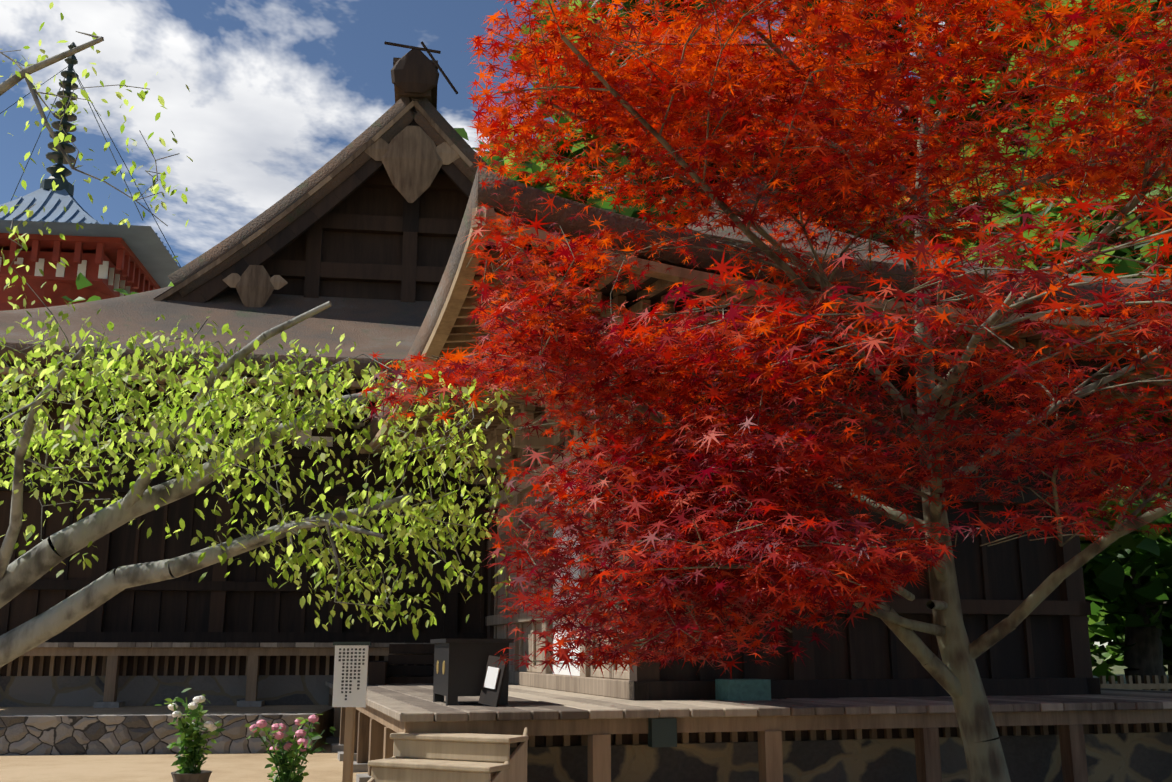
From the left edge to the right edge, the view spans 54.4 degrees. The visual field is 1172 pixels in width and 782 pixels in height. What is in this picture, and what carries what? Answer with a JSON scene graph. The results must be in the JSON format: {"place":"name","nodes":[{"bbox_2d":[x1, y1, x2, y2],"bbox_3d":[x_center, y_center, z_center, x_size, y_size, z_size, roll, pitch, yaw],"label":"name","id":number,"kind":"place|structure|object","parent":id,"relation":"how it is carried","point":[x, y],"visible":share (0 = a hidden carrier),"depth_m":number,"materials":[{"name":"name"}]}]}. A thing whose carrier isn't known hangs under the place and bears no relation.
{"place":"outdoors","nodes":[
{"label":"outdoors","id":0,"kind":"place"},
{"bbox_2d":[0,233,160,310],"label":"pagoda","id":1,"kind":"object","parent":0,"point":[118,254],"depth_m":87.37,"materials":[{"name":"red wood"}]},
{"bbox_2d":[0,188,179,287],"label":"pagoda roof","id":2,"kind":"structure","parent":1,"relation":"on","point":[147,247],"depth_m":89.43,"materials":[{"name":"grey tile"}]},
{"bbox_2d":[0,42,180,267],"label":"pagoda spire","id":3,"kind":"structure","parent":2,"relation":"on","point":[57,156],"depth_m":95.70,"materials":[{"name":"black metal"}]},
{"bbox_2d":[0,705,333,747],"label":"stone ledge","id":4,"kind":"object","parent":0,"point":[326,719],"depth_m":17.96,"materials":[{"name":"grey stone"}]},
{"bbox_2d":[93,700,264,707],"bbox_3d":[-4.606,7.282,27.982,18.720,0.120,17.720,2,-13,-8],"label":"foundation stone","id":5,"kind":"object","parent":4,"relation":"on","point":[240,703],"visible":0.04,"depth_m":19.09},
{"bbox_2d":[0,675,421,706],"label":"foundation wall","id":6,"kind":"structure","parent":4,"relation":"on","point":[49,691],"depth_m":19.50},
{"bbox_2d":[0,101,476,701],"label":"temple woodwork","id":7,"kind":"object","parent":6,"relation":"on","point":[412,159],"visible":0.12,"depth_m":21.38,"materials":[{"name":"brown wood"}]},
{"bbox_2d":[0,286,431,378],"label":"hall roof","id":8,"kind":"object","parent":7,"relation":"on","point":[383,327],"visible":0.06,"depth_m":22.36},
{"bbox_2d":[168,96,494,296],"bbox_3d":[-4.606,-3.106,30.342,10.000,5.024,10.800,2,-13,-8],"label":"bargeboard","id":9,"kind":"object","parent":7,"relation":"on","point":[229,243],"depth_m":24.91,"materials":[{"name":"brown wood"}]},
{"bbox_2d":[226,166,468,300],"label":"gable wall","id":10,"kind":"structure","parent":7,"relation":"attached to","point":[370,248],"depth_m":25.71,"materials":[{"name":"brown wood"}]},
{"bbox_2d":[0,376,367,395],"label":"hall soffit","id":11,"kind":"structure","parent":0,"point":[289,390],"depth_m":21.98,"materials":[{"name":"brown wood"}]},
{"bbox_2d":[0,363,394,388],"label":"roof eave","id":12,"kind":"object","parent":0,"point":[355,384],"visible":0.04,"depth_m":19.32,"materials":[{"name":"brown wood"}]},
{"bbox_2d":[0,41,488,684],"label":"hall","id":13,"kind":"structure","parent":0,"point":[244,601],"depth_m":21.43,"materials":[{"name":"brown wood"}]},
{"bbox_2d":[0,2,517,667],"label":"green tree","id":14,"kind":"object","parent":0,"point":[234,408],"depth_m":7.83,"materials":[{"name":"green plant"}]},
{"bbox_2d":[393,57,437,108],"bbox_3d":[-4.606,-5.854,30.966,1.000,0.860,11.100,2,-13,-8],"label":"roof ornament","id":15,"kind":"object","parent":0,"point":[430,95],"depth_m":25.71,"materials":[{"name":"brown wood"}]},
{"bbox_2d":[430,639,513,705],"bbox_3d":[-1.186,2.865,11.655,0.680,0.640,1.040,4,-13,-16],"label":"box","id":16,"kind":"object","parent":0,"point":[466,660],"depth_m":11.22,"materials":[{"name":"black wood"}]},
{"bbox_2d":[436,660,444,673],"bbox_3d":[-1.478,2.808,11.582,0.004,0.133,0.540,4,-13,-16],"label":"offertory box emblem","id":17,"kind":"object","parent":16,"relation":"attached to","point":[437,668],"depth_m":11.46,"materials":[{"name":"gold metal"}]},
{"bbox_2d":[484,666,499,688],"bbox_3d":[-0.909,2.763,10.981,0.180,0.214,0.048,-12,-18,43],"label":"paper notice","id":18,"kind":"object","parent":16,"relation":"attached to","point":[492,674],"depth_m":10.97,"materials":[{"name":"white paper"}]},
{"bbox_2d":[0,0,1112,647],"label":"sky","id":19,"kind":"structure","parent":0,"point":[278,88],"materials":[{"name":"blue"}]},
{"bbox_2d":[459,311,663,699],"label":"wall","id":20,"kind":"structure","parent":0,"point":[612,683],"depth_m":17.05,"materials":[{"name":"brown wood"}]},
{"bbox_2d":[0,654,1167,781],"bbox_3d":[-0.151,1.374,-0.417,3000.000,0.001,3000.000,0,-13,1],"label":"ground","id":21,"kind":"structure","parent":0,"point":[325,766],"depth_m":14.22,"materials":[{"name":"beige sand"}]},
{"bbox_2d":[62,272,173,303],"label":"tree","id":22,"kind":"object","parent":21,"relation":"on","point":[82,281],"depth_m":61.55,"materials":[{"name":"green plant"}]},
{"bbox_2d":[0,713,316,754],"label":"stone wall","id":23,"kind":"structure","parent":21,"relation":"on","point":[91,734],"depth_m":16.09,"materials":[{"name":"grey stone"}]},
{"bbox_2d":[171,770,211,781],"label":"plant pot","id":24,"kind":"object","parent":21,"relation":"on","point":[203,776],"visible":0.92,"depth_m":9.18,"materials":[{"name":"ceramic"}]},
{"bbox_2d":[154,688,225,773],"bbox_3d":[-3.257,2.824,9.309,0.468,0.759,0.494,-6,-14,24],"label":"pot plant","id":25,"kind":"object","parent":24,"relation":"on","point":[181,743],"visible":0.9,"depth_m":9.27,"materials":[{"name":"green plant"}]},
{"bbox_2d":[168,696,216,731],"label":"white flowers","id":26,"kind":"object","parent":25,"relation":"on","point":[209,725],"visible":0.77,"depth_m":9.27,"materials":[{"name":"white plant"}]},
{"bbox_2d":[173,697,209,773],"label":"plant stems","id":27,"kind":"object","parent":24,"relation":"on","point":[195,737],"visible":0.35,"depth_m":9.31,"materials":[{"name":"green plant"}]},
{"bbox_2d":[326,736,370,781],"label":"stone foot","id":28,"kind":"structure","parent":21,"relation":"on","point":[336,746],"depth_m":15.03},
{"bbox_2d":[342,707,355,781],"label":"sign post","id":29,"kind":"object","parent":21,"relation":"on","point":[349,736],"visible":0.67,"depth_m":9.78,"materials":[{"name":"brown wood"}]},
{"bbox_2d":[332,645,368,706],"bbox_3d":[-2.045,2.475,9.894,0.300,0.520,0.018,-2,-13,9],"label":"sign board","id":30,"kind":"object","parent":21,"relation":"on","point":[355,697],"visible":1,"depth_m":9.88,"materials":[{"name":"white wood"}]},
{"bbox_2d":[339,648,364,699],"bbox_3d":[-2.040,2.458,9.887,0.237,0.436,0.002,-2,-13,9],"label":"sign lettering","id":31,"kind":"object","parent":30,"relation":"on","point":[342,681],"visible":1,"depth_m":9.90},
{"bbox_2d":[333,642,370,644],"bbox_3d":[-2.045,2.208,9.956,0.340,0.030,0.025,-2,-13,9],"label":"cap","id":32,"kind":"object","parent":30,"relation":"on","point":[351,643],"visible":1,"depth_m":9.94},
{"bbox_2d":[367,727,527,781],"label":"wooden steps","id":33,"kind":"structure","parent":21,"relation":"on","point":[463,749],"depth_m":9.42,"materials":[{"name":"beige wood"}]},
{"bbox_2d":[454,120,589,199],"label":"tree","id":34,"kind":"object","parent":21,"relation":"on","point":[462,132],"depth_m":65.19,"materials":[{"name":"plant"}]},
{"bbox_2d":[482,0,669,225],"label":"tree","id":35,"kind":"object","parent":21,"relation":"on","point":[531,168],"depth_m":43.79,"materials":[{"name":"plant"}]},
{"bbox_2d":[588,123,673,214],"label":"tree","id":36,"kind":"object","parent":21,"relation":"on","point":[622,162],"depth_m":73.03,"materials":[{"name":"green plant"}]},
{"bbox_2d":[518,0,870,227],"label":"tree","id":37,"kind":"object","parent":21,"relation":"on","point":[627,211],"depth_m":36.13,"materials":[{"name":"plant"}]},
{"bbox_2d":[605,21,846,231],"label":"tree","id":38,"kind":"object","parent":21,"relation":"on","point":[648,205],"depth_m":56.26,"materials":[{"name":"plant"}]},
{"bbox_2d":[328,206,1171,781],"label":"temple woodwork","id":39,"kind":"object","parent":21,"relation":"on","point":[374,730],"depth_m":11.62,"materials":[{"name":"brown wood"}]},
{"bbox_2d":[357,0,1171,781],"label":"maple tree","id":40,"kind":"object","parent":21,"relation":"on","point":[637,474],"depth_m":7.00,"materials":[{"name":"red plant"}]},
{"bbox_2d":[428,732,1171,781],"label":"foundation wall","id":41,"kind":"structure","parent":21,"relation":"on","point":[1131,757],"depth_m":11.42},
{"bbox_2d":[674,0,941,230],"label":"tree","id":42,"kind":"object","parent":21,"relation":"on","point":[810,5],"depth_m":38.22,"materials":[{"name":"plant"}]},
{"bbox_2d":[811,40,1128,667],"bbox_3d":[11.886,-1.254,37.626,17.384,22.961,15.202,0,-13,1],"label":"tree","id":43,"kind":"object","parent":21,"relation":"on","point":[904,114],"depth_m":37.59,"materials":[{"name":"plant"}]},
{"bbox_2d":[849,0,1171,245],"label":"tree","id":44,"kind":"object","parent":21,"relation":"on","point":[1023,98],"depth_m":33.05,"materials":[{"name":"green plant"}]},
{"bbox_2d":[901,0,1171,602],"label":"tree","id":45,"kind":"object","parent":21,"relation":"on","point":[1089,578],"depth_m":27.93,"materials":[{"name":"plant"}]},
{"bbox_2d":[931,124,1171,689],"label":"tree","id":46,"kind":"object","parent":21,"relation":"on","point":[1036,207],"depth_m":26.57,"materials":[{"name":"plant"}]},
{"bbox_2d":[942,157,1171,690],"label":"tree","id":47,"kind":"object","parent":21,"relation":"on","point":[1110,566],"depth_m":19.98,"materials":[{"name":"green plant"}]},
{"bbox_2d":[1077,458,1171,681],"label":"tree","id":48,"kind":"object","parent":21,"relation":"on","point":[1114,653],"depth_m":23.71,"materials":[{"name":"green plant"}]},
{"bbox_2d":[1082,565,1167,664],"bbox_3d":[14.166,2.594,26.456,9.827,9.630,10.177,0,-13,1],"label":"tree","id":49,"kind":"object","parent":21,"relation":"on","point":[1092,573],"depth_m":25.41,"materials":[{"name":"green plant"}]},
{"bbox_2d":[1099,675,1171,690],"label":"fence","id":50,"kind":"object","parent":21,"relation":"on","point":[1163,685],"visible":0.33,"depth_m":17.35,"materials":[{"name":"brown wood"}]},
{"bbox_3d":[-2.205,3.208,8.334,0.475,0.300,0.463,0,-13,1],"label":"dark plant pot","id":51,"kind":"object","parent":21,"relation":"on","visible":0},
{"bbox_2d":[245,714,335,781],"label":"pot plant","id":52,"kind":"object","parent":51,"relation":"on","point":[293,754],"visible":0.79,"depth_m":8.40,"materials":[{"name":"green plant"}]},
{"bbox_2d":[258,723,324,781],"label":"plant stems","id":53,"kind":"object","parent":51,"relation":"on","point":[293,767],"visible":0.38,"depth_m":8.39,"materials":[{"name":"green plant"}]},
{"bbox_2d":[249,715,318,753],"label":"pink flowers","id":54,"kind":"object","parent":53,"relation":"on","point":[279,735],"visible":0.88,"depth_m":8.38,"materials":[{"name":"pink plant"}]},
{"bbox_2d":[648,718,676,747],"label":"box","id":55,"kind":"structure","parent":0,"point":[662,732],"depth_m":10.38,"materials":[{"name":"metal"}]},
{"bbox_2d":[687,176,777,226],"bbox_3d":[2.208,-2.625,18.641,0.600,0.650,3.000,4,-13,-16],"label":"tree","id":56,"kind":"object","parent":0,"point":[759,186],"depth_m":17.27,"materials":[{"name":"plant"}]},
{"bbox_2d":[715,679,770,700],"bbox_3d":[1.706,3.247,12.388,0.500,0.220,0.350,4,-13,-16],"label":"box","id":57,"kind":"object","parent":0,"point":[742,689],"depth_m":12.24,"materials":[{"name":"teal metal"}]},
{"bbox_2d":[325,319,1171,746],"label":"hall","id":58,"kind":"structure","parent":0,"point":[1042,647],"depth_m":13.42,"materials":[{"name":"brown wood"}]},
{"bbox_2d":[359,206,1171,453],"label":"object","id":59,"kind":"structure","parent":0,"point":[451,308],"depth_m":11.51,"materials":[{"name":"brown wood"}]},
{"bbox_2d":[360,166,1171,444],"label":"temple roof","id":60,"kind":"structure","parent":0,"point":[479,194],"depth_m":11.43,"materials":[{"name":"brown wood"}]},
{"bbox_2d":[466,241,1168,387],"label":"hall soffit","id":61,"kind":"structure","parent":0,"point":[631,296],"depth_m":12.15,"materials":[{"name":"brown wood"}]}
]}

